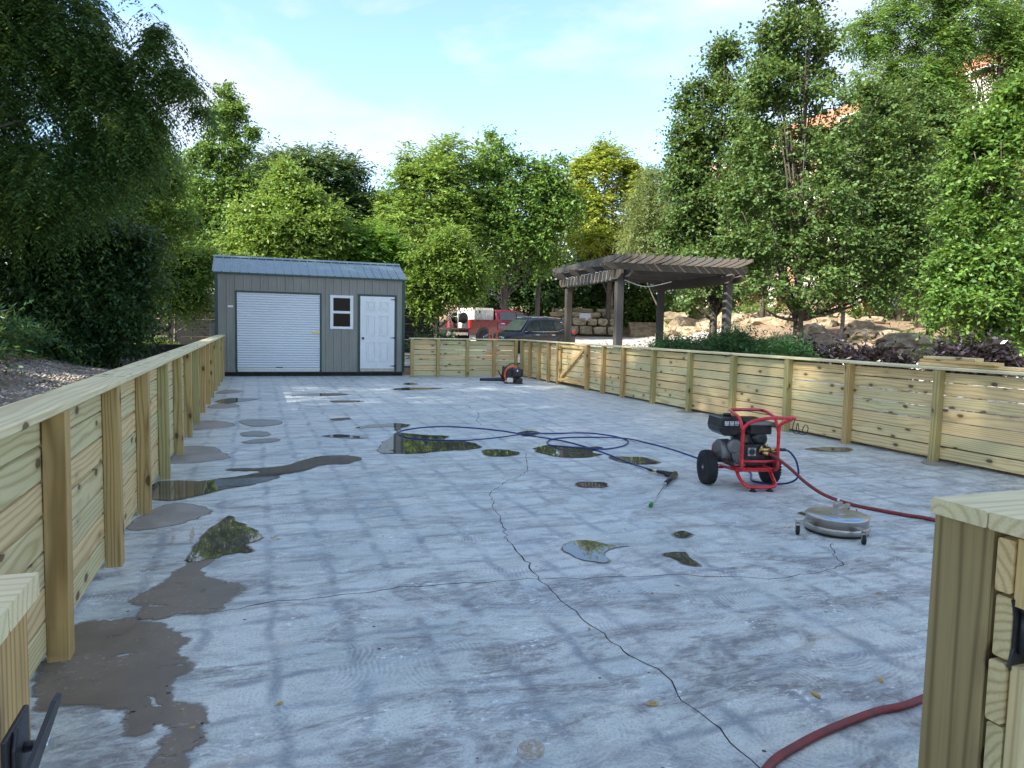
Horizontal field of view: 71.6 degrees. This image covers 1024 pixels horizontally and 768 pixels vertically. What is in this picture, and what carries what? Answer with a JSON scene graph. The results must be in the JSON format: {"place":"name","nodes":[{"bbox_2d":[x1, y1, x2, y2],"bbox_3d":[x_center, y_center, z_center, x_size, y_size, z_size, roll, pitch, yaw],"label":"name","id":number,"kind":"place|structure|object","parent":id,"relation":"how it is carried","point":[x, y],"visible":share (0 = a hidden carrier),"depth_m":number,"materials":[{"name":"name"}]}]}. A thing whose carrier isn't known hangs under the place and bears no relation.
{"place":"outdoors","nodes":[
{"label":"outdoors","id":0,"kind":"place"},
{"bbox_2d":[0,292,1023,477],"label":"ground","id":1,"kind":"structure","parent":0,"point":[902,327],"depth_m":23.00,"materials":[{"name":"soil"}]},
{"bbox_2d":[0,355,145,404],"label":"gravel bed","id":2,"kind":"object","parent":1,"relation":"on","point":[47,373],"visible":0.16,"depth_m":12.75,"materials":[{"name":"grey gravel"}]},
{"bbox_2d":[0,293,153,385],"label":"fern bed","id":3,"kind":"object","parent":1,"relation":"on","point":[25,333],"visible":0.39,"depth_m":14.04,"materials":[{"name":"green plant"}]},
{"bbox_2d":[0,205,195,368],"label":"broadleaf tree","id":4,"kind":"object","parent":1,"relation":"on","point":[118,298],"visible":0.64,"depth_m":16.45,"materials":[{"name":"green plant"}]},
{"bbox_2d":[0,0,245,303],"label":"locust tree","id":5,"kind":"object","parent":1,"relation":"on","point":[73,66],"visible":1,"depth_m":14.66,"materials":[{"name":"green plant"}]},
{"bbox_2d":[48,107,224,300],"bbox_3d":[-12.632,-5.341,23.077,6.162,8.484,4.690,0,5,-20],"label":"broadleaf tree","id":6,"kind":"object","parent":1,"relation":"on","point":[161,208],"visible":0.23,"depth_m":22.91,"materials":[{"name":"green plant"}]},
{"bbox_2d":[117,344,187,357],"bbox_3d":[-10.642,-0.938,20.287,3.000,0.405,0.180,-1,5,-28],"label":"timber edging","id":7,"kind":"object","parent":1,"relation":"on","point":[168,347],"visible":0.19,"depth_m":20.45,"materials":[{"name":"brown wood"}]},
{"bbox_2d":[154,143,221,292],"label":"broadleaf tree","id":8,"kind":"object","parent":1,"relation":"on","point":[185,192],"depth_m":32.31,"materials":[{"name":"green plant"}]},
{"bbox_2d":[148,235,233,342],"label":"sapling","id":9,"kind":"object","parent":1,"relation":"on","point":[196,292],"visible":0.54,"depth_m":25.69,"materials":[{"name":"green plant"}]},
{"bbox_2d":[169,79,274,292],"bbox_3d":[-12.735,-7.475,31.005,4.841,11.809,3.824,3,5,18],"label":"poplar tree","id":10,"kind":"object","parent":1,"relation":"on","point":[233,109],"visible":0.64,"depth_m":30.57,"materials":[{"name":"green plant"}]},
{"bbox_2d":[90,293,438,351],"bbox_3d":[-10.142,-2.443,29.278,14.640,2.900,0.264,0,5,-20],"label":"plank fence","id":11,"kind":"object","parent":1,"relation":"on","point":[183,336],"visible":0.09,"depth_m":28.37,"materials":[{"name":"wood"}]},
{"bbox_2d":[211,145,378,260],"bbox_3d":[-8.796,-5.354,28.399,6.356,8.362,5.101,-1,5,-28],"label":"birch tree","id":12,"kind":"object","parent":1,"relation":"on","point":[304,220],"visible":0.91,"depth_m":27.75,"materials":[{"name":"green plant"}]},
{"bbox_2d":[235,131,378,232],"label":"tree of heaven","id":13,"kind":"object","parent":1,"relation":"on","point":[350,184],"visible":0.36,"depth_m":42.88,"materials":[{"name":"green plant"}]},
{"bbox_2d":[209,255,406,375],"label":"storage shed","id":14,"kind":"structure","parent":1,"relation":"on","point":[288,317],"depth_m":20.13,"materials":[{"name":"grey metal"}]},
{"bbox_2d":[237,292,319,367],"bbox_3d":[-6.501,-1.488,19.816,2.195,2.080,0.014,0,5,-20],"label":"roller door","id":15,"kind":"structure","parent":14,"relation":"in","point":[274,330],"depth_m":19.80,"materials":[{"name":"white metal"}]},
{"bbox_2d":[330,295,352,328],"bbox_3d":[-4.884,-2.058,20.345,0.645,0.960,0.040,0,5,-20],"label":"window frame","id":16,"kind":"structure","parent":14,"relation":"in","point":[350,312],"depth_m":20.32,"materials":[{"name":"white paint"}]},
{"bbox_2d":[360,296,396,367],"bbox_3d":[-3.896,-1.498,20.720,1.050,2.095,0.083,0,5,-20],"label":"door","id":17,"kind":"structure","parent":14,"relation":"in","point":[377,337],"depth_m":20.72,"materials":[{"name":"white paint"}]},
{"bbox_2d":[297,213,419,293],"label":"sumac tree","id":18,"kind":"object","parent":1,"relation":"on","point":[388,243],"visible":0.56,"depth_m":29.42,"materials":[{"name":"green plant"}]},
{"bbox_2d":[354,179,390,225],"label":"broadleaf tree","id":19,"kind":"object","parent":1,"relation":"on","point":[371,195],"visible":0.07,"depth_m":45.16,"materials":[{"name":"green plant"}]},
{"bbox_2d":[361,126,503,295],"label":"locust tree","id":20,"kind":"object","parent":1,"relation":"on","point":[407,203],"visible":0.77,"depth_m":41.95,"materials":[{"name":"green plant"}]},
{"bbox_2d":[405,326,470,358],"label":"yard plants","id":21,"kind":"object","parent":1,"relation":"on","point":[443,335],"visible":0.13,"depth_m":27.70,"materials":[{"name":"green plant"}]},
{"bbox_2d":[399,213,500,337],"bbox_3d":[-2.822,-4.123,29.349,4.854,6.048,4.027,1,5,-5],"label":"dogwood tree","id":22,"kind":"object","parent":1,"relation":"on","point":[457,276],"visible":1,"depth_m":29.09,"materials":[{"name":"green plant"}]},
{"bbox_2d":[430,124,598,309],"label":"hackberry tree","id":23,"kind":"object","parent":1,"relation":"on","point":[545,197],"visible":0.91,"depth_m":43.56,"materials":[{"name":"green plant"}]},
{"bbox_2d":[29,375,1023,767],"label":"concrete slab","id":24,"kind":"structure","parent":1,"relation":"on","point":[443,609],"depth_m":3.99,"materials":[{"name":"grey concrete"}]},
{"bbox_2d":[0,572,61,767],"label":"entrance fence","id":25,"kind":"object","parent":24,"relation":"on","point":[19,596],"visible":1,"depth_m":0.98,"materials":[{"name":"brown wood"}]},
{"bbox_2d":[0,335,224,679],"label":"timber fence","id":26,"kind":"object","parent":24,"relation":"on","point":[85,463],"visible":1,"depth_m":3.75,"materials":[{"name":"brown wood"}]},
{"bbox_2d":[32,617,208,767],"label":"damp patch","id":27,"kind":"object","parent":24,"relation":"on","point":[129,682],"visible":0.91,"depth_m":2.95,"materials":[{"name":"concrete"}]},
{"bbox_2d":[126,503,211,530],"bbox_3d":[-2.593,1.016,5.445,0.535,0.001,0.838,1,5,-1],"label":"damp patch","id":28,"kind":"object","parent":24,"relation":"on","point":[181,513],"visible":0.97,"depth_m":5.44,"materials":[{"name":"concrete"}]},
{"bbox_2d":[128,558,245,619],"bbox_3d":[-1.835,1.139,4.095,0.641,0.001,1.110,0,5,-20],"label":"damp patch","id":29,"kind":"object","parent":24,"relation":"on","point":[191,598],"visible":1,"depth_m":3.89,"materials":[{"name":"concrete"}]},
{"bbox_2d":[170,446,229,463],"bbox_3d":[-3.529,0.788,8.049,0.666,0.001,1.194,0,5,-20],"label":"damp patch","id":30,"kind":"object","parent":24,"relation":"on","point":[196,454],"visible":0.89,"depth_m":7.92,"materials":[{"name":"concrete"}]},
{"bbox_2d":[193,420,234,429],"bbox_3d":[-4.333,0.591,10.317,0.644,0.001,1.080,0,5,-20],"label":"damp patch","id":31,"kind":"object","parent":24,"relation":"on","point":[208,424],"visible":0.87,"depth_m":10.26,"materials":[{"name":"concrete"}]},
{"bbox_2d":[184,515,263,562],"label":"puddle","id":32,"kind":"object","parent":24,"relation":"on","point":[229,535],"visible":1,"depth_m":4.86,"materials":[{"name":"liquid"}]},
{"bbox_2d":[214,398,257,402],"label":"puddle","id":33,"kind":"object","parent":24,"relation":"on","point":[230,400],"visible":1,"depth_m":13.54,"materials":[{"name":"liquid"}]},
{"bbox_2d":[240,431,270,436],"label":"puddle","id":34,"kind":"object","parent":24,"relation":"on","point":[255,433],"visible":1,"depth_m":9.54,"materials":[{"name":"liquid"}]},
{"bbox_2d":[152,455,361,500],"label":"puddle","id":35,"kind":"object","parent":24,"relation":"on","point":[174,490],"visible":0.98,"depth_m":6.68,"materials":[{"name":"liquid"}]},
{"bbox_2d":[239,419,282,426],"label":"puddle","id":36,"kind":"object","parent":24,"relation":"on","point":[259,422],"visible":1,"depth_m":10.63,"materials":[{"name":"liquid"}]},
{"bbox_2d":[290,393,348,395],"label":"puddle","id":37,"kind":"object","parent":24,"relation":"on","point":[323,394],"visible":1,"depth_m":14.97,"materials":[{"name":"liquid"}]},
{"bbox_2d":[356,423,481,453],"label":"puddle","id":38,"kind":"object","parent":24,"relation":"on","point":[396,443],"visible":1,"depth_m":9.00,"materials":[{"name":"liquid"}]},
{"bbox_2d":[409,338,517,376],"bbox_3d":[-1.412,-0.787,21.202,3.335,1.144,0.202,0,5,-20],"label":"timber fence","id":39,"kind":"object","parent":24,"relation":"on","point":[467,352],"visible":0.93,"depth_m":21.14,"materials":[{"name":"brown wood"}]},
{"bbox_2d":[482,449,519,456],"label":"puddle","id":40,"kind":"object","parent":24,"relation":"on","point":[496,452],"visible":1,"depth_m":8.48,"materials":[{"name":"liquid"}]},
{"bbox_2d":[480,363,522,383],"bbox_3d":[-0.285,-0.290,19.024,1.162,0.548,0.416,1,5,-2],"label":"backpack blower","id":41,"kind":"object","parent":24,"relation":"on","point":[511,374],"visible":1,"depth_m":19.02,"materials":[{"name":"black plastic"}]},
{"bbox_2d":[533,445,602,457],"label":"puddle","id":42,"kind":"object","parent":24,"relation":"on","point":[562,452],"visible":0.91,"depth_m":8.64,"materials":[{"name":"liquid"}]},
{"bbox_2d":[575,482,608,487],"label":"puddle","id":43,"kind":"object","parent":24,"relation":"on","point":[592,484],"visible":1,"depth_m":6.85,"materials":[{"name":"liquid"}]},
{"bbox_2d":[561,540,627,563],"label":"puddle","id":44,"kind":"object","parent":24,"relation":"on","point":[589,550],"visible":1,"depth_m":4.83,"materials":[{"name":"liquid"}]},
{"bbox_2d":[398,426,799,484],"bbox_3d":[1.003,0.604,9.056,5.424,0.406,2.068,4,5,34],"label":"pressure hose","id":45,"kind":"object","parent":24,"relation":"on","point":[751,479],"visible":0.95,"depth_m":9.35,"materials":[{"name":"blue plastic"}]},
{"bbox_2d":[608,456,660,464],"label":"puddle","id":46,"kind":"object","parent":24,"relation":"on","point":[642,460],"visible":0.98,"depth_m":8.17,"materials":[{"name":"liquid"}]},
{"bbox_2d":[647,468,677,506],"bbox_3d":[1.453,0.963,6.770,0.318,0.063,1.582,2,5,10],"label":"spray gun","id":47,"kind":"object","parent":24,"relation":"on","point":[671,476],"visible":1,"depth_m":7.16,"materials":[{"name":"black plastic"}]},
{"bbox_2d":[662,552,700,566],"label":"puddle","id":48,"kind":"object","parent":24,"relation":"on","point":[683,557],"visible":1,"depth_m":4.70,"materials":[{"name":"liquid"}]},
{"bbox_2d":[696,408,808,491],"bbox_3d":[2.322,0.627,6.913,0.856,0.758,0.660,1,5,-8],"label":"pressure washer","id":49,"kind":"object","parent":24,"relation":"on","point":[746,448],"visible":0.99,"depth_m":6.86,"materials":[{"name":"metal"}]},
{"bbox_2d":[518,339,1023,474],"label":"timber fence","id":50,"kind":"object","parent":24,"relation":"on","point":[938,388],"visible":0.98,"depth_m":9.93,"materials":[{"name":"brown wood"}]},
{"bbox_2d":[557,344,585,385],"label":"timber gate","id":51,"kind":"structure","parent":50,"relation":"attached to","point":[565,371],"depth_m":18.32,"materials":[{"name":"yellow wood"}]},
{"bbox_2d":[918,362,1005,369],"bbox_3d":[5.232,-0.210,8.228,0.139,0.038,1.050,-1,5,-22],"label":"loose board","id":52,"kind":"object","parent":50,"relation":"on","point":[961,366],"visible":0.73,"depth_m":8.18,"materials":[{"name":"brown wood"}]},
{"bbox_2d":[920,359,1003,366],"bbox_3d":[5.204,-0.251,8.246,0.139,0.038,0.980,0,5,-17],"label":"loose board","id":53,"kind":"object","parent":52,"relation":"on","point":[964,362],"visible":0.96,"depth_m":8.11,"materials":[{"name":"yellow wood"}]},
{"bbox_2d":[923,356,983,361],"bbox_3d":[5.180,-0.298,8.340,0.139,0.038,0.660,0,5,-20],"label":"loose board","id":54,"kind":"object","parent":53,"relation":"on","point":[955,358],"visible":1,"depth_m":8.24,"materials":[{"name":"brown wood"}]},
{"bbox_2d":[806,447,852,451],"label":"puddle","id":55,"kind":"object","parent":24,"relation":"on","point":[834,449],"visible":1,"depth_m":9.25,"materials":[{"name":"liquid"}]},
{"bbox_2d":[794,497,870,544],"bbox_3d":[2.537,0.984,5.539,0.502,0.264,0.876,4,5,30],"label":"surface cleaner","id":56,"kind":"object","parent":24,"relation":"on","point":[837,520],"visible":1,"depth_m":5.29,"materials":[{"name":"silver metal"}]},
{"bbox_2d":[761,452,934,767],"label":"water hose","id":57,"kind":"object","parent":24,"relation":"on","point":[776,759],"visible":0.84,"depth_m":2.77,"materials":[{"name":"red rubber"}]},
{"bbox_2d":[922,461,957,465],"bbox_3d":[5.068,0.941,8.403,0.551,0.001,0.392,0,5,-20],"label":"damp patch","id":58,"kind":"object","parent":24,"relation":"on","point":[942,463],"visible":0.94,"depth_m":8.39,"materials":[{"name":"concrete"}]},
{"bbox_2d":[918,490,1023,767],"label":"entrance fence","id":59,"kind":"object","parent":24,"relation":"on","point":[972,716],"visible":1,"depth_m":1.63,"materials":[{"name":"brown wood"}]},
{"bbox_2d":[535,277,540,316],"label":"timber pole","id":60,"kind":"object","parent":1,"relation":"on","point":[537,304],"visible":0.42,"depth_m":45.75,"materials":[{"name":"wood"}]},
{"bbox_2d":[450,236,656,322],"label":"thicket","id":61,"kind":"object","parent":1,"relation":"on","point":[524,295],"visible":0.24,"depth_m":51.82,"materials":[{"name":"green plant"}]},
{"bbox_2d":[549,308,613,335],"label":"stone wall","id":62,"kind":"structure","parent":1,"relation":"on","point":[577,321],"depth_m":49.81,"materials":[{"name":"beige stone"}]},
{"bbox_2d":[552,131,656,335],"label":"walnut tree","id":63,"kind":"object","parent":1,"relation":"on","point":[597,161],"visible":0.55,"depth_m":49.26,"materials":[{"name":"green plant"}]},
{"bbox_2d":[540,283,735,326],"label":"hillside brush","id":64,"kind":"object","parent":1,"relation":"on","point":[650,308],"visible":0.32,"depth_m":52.68,"materials":[{"name":"green plant"}]},
{"bbox_2d":[628,322,655,336],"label":"stone steps","id":65,"kind":"structure","parent":1,"relation":"on","point":[639,329],"depth_m":49.85,"materials":[{"name":"stone"}]},
{"bbox_2d":[606,161,682,305],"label":"willow tree","id":66,"kind":"object","parent":1,"relation":"on","point":[639,225],"visible":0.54,"depth_m":41.44,"materials":[{"name":"green plant"}]},
{"bbox_2d":[552,252,753,374],"bbox_3d":[3.904,-1.936,21.387,4.250,3.329,5.692,0,5,-15],"label":"pergola","id":67,"kind":"object","parent":1,"relation":"on","point":[680,272],"visible":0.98,"depth_m":19.65,"materials":[{"name":"brown wood"}]},
{"bbox_2d":[633,325,697,381],"bbox_3d":[3.689,-0.521,16.599,2.158,1.710,2.045,0,5,-20],"label":"juniper bush","id":68,"kind":"object","parent":1,"relation":"on","point":[663,342],"visible":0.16,"depth_m":16.30,"materials":[{"name":"green plant"}]},
{"bbox_2d":[668,317,698,336],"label":"boulder","id":69,"kind":"object","parent":1,"relation":"on","point":[674,323],"visible":0.46,"depth_m":44.38,"materials":[{"name":"stone"}]},
{"bbox_2d":[674,326,701,336],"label":"boulder","id":70,"kind":"object","parent":1,"relation":"on","point":[693,329],"visible":0.34,"depth_m":42.30,"materials":[{"name":"stone"}]},
{"bbox_2d":[666,322,740,379],"bbox_3d":[4.499,-0.598,15.893,2.015,1.780,1.864,4,5,32],"label":"juniper bush","id":71,"kind":"object","parent":1,"relation":"on","point":[693,346],"visible":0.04,"depth_m":15.87,"materials":[{"name":"green plant"}]},
{"bbox_2d":[636,25,789,335],"bbox_3d":[7.495,-6.943,26.016,5.715,12.061,4.676,0,5,-20],"label":"maple tree","id":72,"kind":"object","parent":1,"relation":"on","point":[687,162],"visible":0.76,"depth_m":25.76,"materials":[{"name":"green plant"}]},
{"bbox_2d":[690,319,777,380],"bbox_3d":[4.867,-0.608,15.278,2.154,1.634,1.879,2,5,6],"label":"juniper bush","id":73,"kind":"object","parent":1,"relation":"on","point":[723,342],"visible":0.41,"depth_m":14.86,"materials":[{"name":"green plant"}]},
{"bbox_2d":[751,316,773,324],"bbox_3d":[12.646,-3.015,34.867,1.910,0.595,1.548,1,5,0],"label":"boulder","id":74,"kind":"object","parent":1,"relation":"on","point":[764,321],"visible":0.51,"depth_m":34.31,"materials":[{"name":"stone"}]},
{"bbox_2d":[723,326,819,376],"bbox_3d":[5.340,-0.514,14.535,1.939,1.385,1.857,1,5,0],"label":"juniper bush","id":75,"kind":"object","parent":1,"relation":"on","point":[758,346],"visible":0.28,"depth_m":14.44,"materials":[{"name":"green plant"}]},
{"bbox_2d":[771,315,793,326],"bbox_3d":[13.123,-2.785,33.936,1.401,1.015,1.028,-4,7,-4],"label":"boulder","id":76,"kind":"object","parent":1,"relation":"on","point":[776,321],"visible":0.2,"depth_m":33.52,"materials":[{"name":"stone"}]},
{"bbox_2d":[753,330,827,378],"bbox_3d":[5.474,-0.341,13.963,1.500,1.517,1.522,0,5,-20],"label":"juniper bush","id":77,"kind":"object","parent":1,"relation":"on","point":[797,348],"visible":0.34,"depth_m":13.84,"materials":[{"name":"green plant"}]},
{"bbox_2d":[712,113,895,317],"bbox_3d":[14.646,-8.549,36.175,10.612,11.083,5.262,1,5,-4],"label":"broadleaf tree","id":78,"kind":"object","parent":1,"relation":"on","point":[762,312],"visible":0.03,"depth_m":35.87,"materials":[{"name":"green plant"}]},
{"bbox_2d":[780,326,834,355],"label":"purple plant","id":79,"kind":"object","parent":1,"relation":"on","point":[815,337],"visible":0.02,"depth_m":14.91,"materials":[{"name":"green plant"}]},
{"bbox_2d":[803,324,827,334],"bbox_3d":[13.568,-2.328,31.923,1.184,0.745,0.809,0,6,-15],"label":"boulder","id":80,"kind":"object","parent":1,"relation":"on","point":[811,329],"visible":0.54,"depth_m":31.59,"materials":[{"name":"stone"}]},
{"bbox_2d":[812,317,836,326],"bbox_3d":[14.964,-2.795,33.930,1.049,0.803,1.461,-2,-1,37],"label":"boulder","id":81,"kind":"object","parent":1,"relation":"on","point":[827,322],"visible":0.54,"depth_m":33.52,"materials":[{"name":"stone"}]},
{"bbox_2d":[697,0,953,340],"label":"maple tree","id":82,"kind":"object","parent":1,"relation":"on","point":[886,205],"visible":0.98,"depth_m":21.58,"materials":[{"name":"green plant"}]},
{"bbox_2d":[809,326,870,372],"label":"purple plant","id":83,"kind":"object","parent":1,"relation":"on","point":[828,348],"visible":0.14,"depth_m":14.37,"materials":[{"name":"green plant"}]},
{"bbox_2d":[664,298,1023,358],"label":"weeds","id":84,"kind":"object","parent":1,"relation":"on","point":[750,309],"visible":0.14,"depth_m":39.80,"materials":[{"name":"green plant"}]},
{"bbox_2d":[675,54,1023,319],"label":"brick building","id":85,"kind":"structure","parent":1,"relation":"on","point":[829,119],"depth_m":50.51,"materials":[{"name":"brick"}]},
{"bbox_2d":[837,317,874,328],"bbox_3d":[16.360,-2.746,33.969,1.669,0.922,1.214,2,10,-13],"label":"boulder","id":86,"kind":"object","parent":1,"relation":"on","point":[852,323],"visible":0.44,"depth_m":33.50,"materials":[{"name":"stone"}]},
{"bbox_2d":[823,332,894,376],"bbox_3d":[6.899,-0.183,14.308,1.524,1.742,1.560,4,5,33],"label":"purple plant","id":87,"kind":"object","parent":1,"relation":"on","point":[848,355],"visible":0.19,"depth_m":14.04,"materials":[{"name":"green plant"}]},
{"bbox_2d":[844,328,875,339],"bbox_3d":[15.193,-2.054,30.971,1.588,0.745,1.225,0,3,-39],"label":"boulder","id":88,"kind":"object","parent":1,"relation":"on","point":[860,334],"visible":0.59,"depth_m":30.45,"materials":[{"name":"stone"}]},
{"bbox_2d":[860,316,888,323],"bbox_3d":[17.731,-3.055,34.920,1.413,0.582,0.965,-3,2,-19],"label":"boulder","id":89,"kind":"object","parent":1,"relation":"on","point":[876,319],"visible":0.43,"depth_m":34.54,"materials":[{"name":"stone"}]},
{"bbox_2d":[854,331,922,380],"bbox_3d":[7.277,-0.195,13.846,1.735,1.667,1.446,0,5,-20],"label":"purple plant","id":90,"kind":"object","parent":1,"relation":"on","point":[897,357],"visible":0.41,"depth_m":13.65,"materials":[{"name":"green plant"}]},
{"bbox_2d":[870,148,914,320],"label":"tree","id":91,"kind":"object","parent":1,"relation":"on","point":[899,313],"depth_m":37.84,"materials":[{"name":"green plant"}]},
{"bbox_2d":[775,347,1023,424],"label":"white gravel","id":92,"kind":"structure","parent":1,"relation":"on","point":[1017,376],"depth_m":11.49,"materials":[{"name":"white gravel"}]},
{"bbox_2d":[874,332,946,349],"bbox_3d":[15.142,-1.434,26.920,2.724,0.988,1.862,4,-2,-17],"label":"boulder","id":93,"kind":"object","parent":1,"relation":"on","point":[904,339],"visible":0.41,"depth_m":26.14,"materials":[{"name":"stone"}]},
{"bbox_2d":[835,67,990,335],"bbox_3d":[15.552,-6.512,27.170,6.952,10.751,4.159,2,5,7],"label":"broadleaf tree","id":94,"kind":"object","parent":1,"relation":"on","point":[935,102],"visible":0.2,"depth_m":26.47,"materials":[{"name":"green plant"}]},
{"bbox_2d":[894,127,947,327],"bbox_3d":[20.360,-7.793,33.952,5.748,10.276,4.722,2,5,8],"label":"tree","id":95,"kind":"object","parent":1,"relation":"on","point":[915,304],"visible":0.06,"depth_m":33.91,"materials":[{"name":"green plant"}]},
{"bbox_2d":[820,0,1023,241],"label":"honey locust tree","id":96,"kind":"object","parent":1,"relation":"on","point":[954,37],"visible":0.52,"depth_m":31.36,"materials":[{"name":"green plant"}]},
{"bbox_2d":[915,330,1001,384],"bbox_3d":[8.480,-0.245,13.638,2.052,1.612,1.470,0,5,-20],"label":"purple plant","id":97,"kind":"object","parent":1,"relation":"on","point":[947,350],"visible":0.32,"depth_m":13.41,"materials":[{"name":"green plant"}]},
{"bbox_2d":[900,55,1023,361],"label":"broadleaf tree","id":98,"kind":"object","parent":1,"relation":"on","point":[990,143],"visible":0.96,"depth_m":15.70,"materials":[{"name":"green plant"}]},
{"bbox_2d":[955,326,1023,376],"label":"purple plant","id":99,"kind":"object","parent":1,"relation":"on","point":[1001,353],"visible":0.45,"depth_m":13.36,"materials":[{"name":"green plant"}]},
{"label":"boulder","id":100,"kind":"object","parent":1,"relation":"on","visible":0},
{"bbox_2d":[664,311,688,321],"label":"boulder","id":101,"kind":"object","parent":100,"relation":"on","point":[669,315],"visible":0.4,"depth_m":47.39,"materials":[{"name":"stone"}]},
{"bbox_2d":[5,0,1023,293],"label":"sky","id":102,"kind":"structure","parent":0,"point":[559,74],"materials":[{"name":"blue"}]},
{"bbox_2d":[404,310,755,365],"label":"driveway","id":103,"kind":"structure","parent":0,"point":[609,340],"depth_m":43.90,"materials":[{"name":"beige concrete"}]},
{"bbox_2d":[440,309,530,340],"bbox_3d":[-0.926,-3.207,40.123,6.450,2.010,2.400,-3,6,-40],"label":"pickup truck","id":104,"kind":"object","parent":103,"relation":"on","point":[502,319],"visible":0.41,"depth_m":38.81,"materials":[{"name":"red paint"}]},
{"bbox_2d":[459,308,492,328],"bbox_3d":[-2.011,-3.612,39.152,1.370,1.155,1.465,-3,6,-40],"label":"water tank","id":105,"kind":"object","parent":104,"relation":"in","point":[487,313],"visible":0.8,"depth_m":38.59,"materials":[{"name":"white plastic"}]},
{"bbox_2d":[483,317,575,353],"bbox_3d":[0.882,-2.402,34.533,4.667,1.784,2.060,-2,6,-38],"label":"suv","id":106,"kind":"object","parent":103,"relation":"on","point":[543,329],"visible":0.53,"depth_m":33.92,"materials":[{"name":"blue paint"}]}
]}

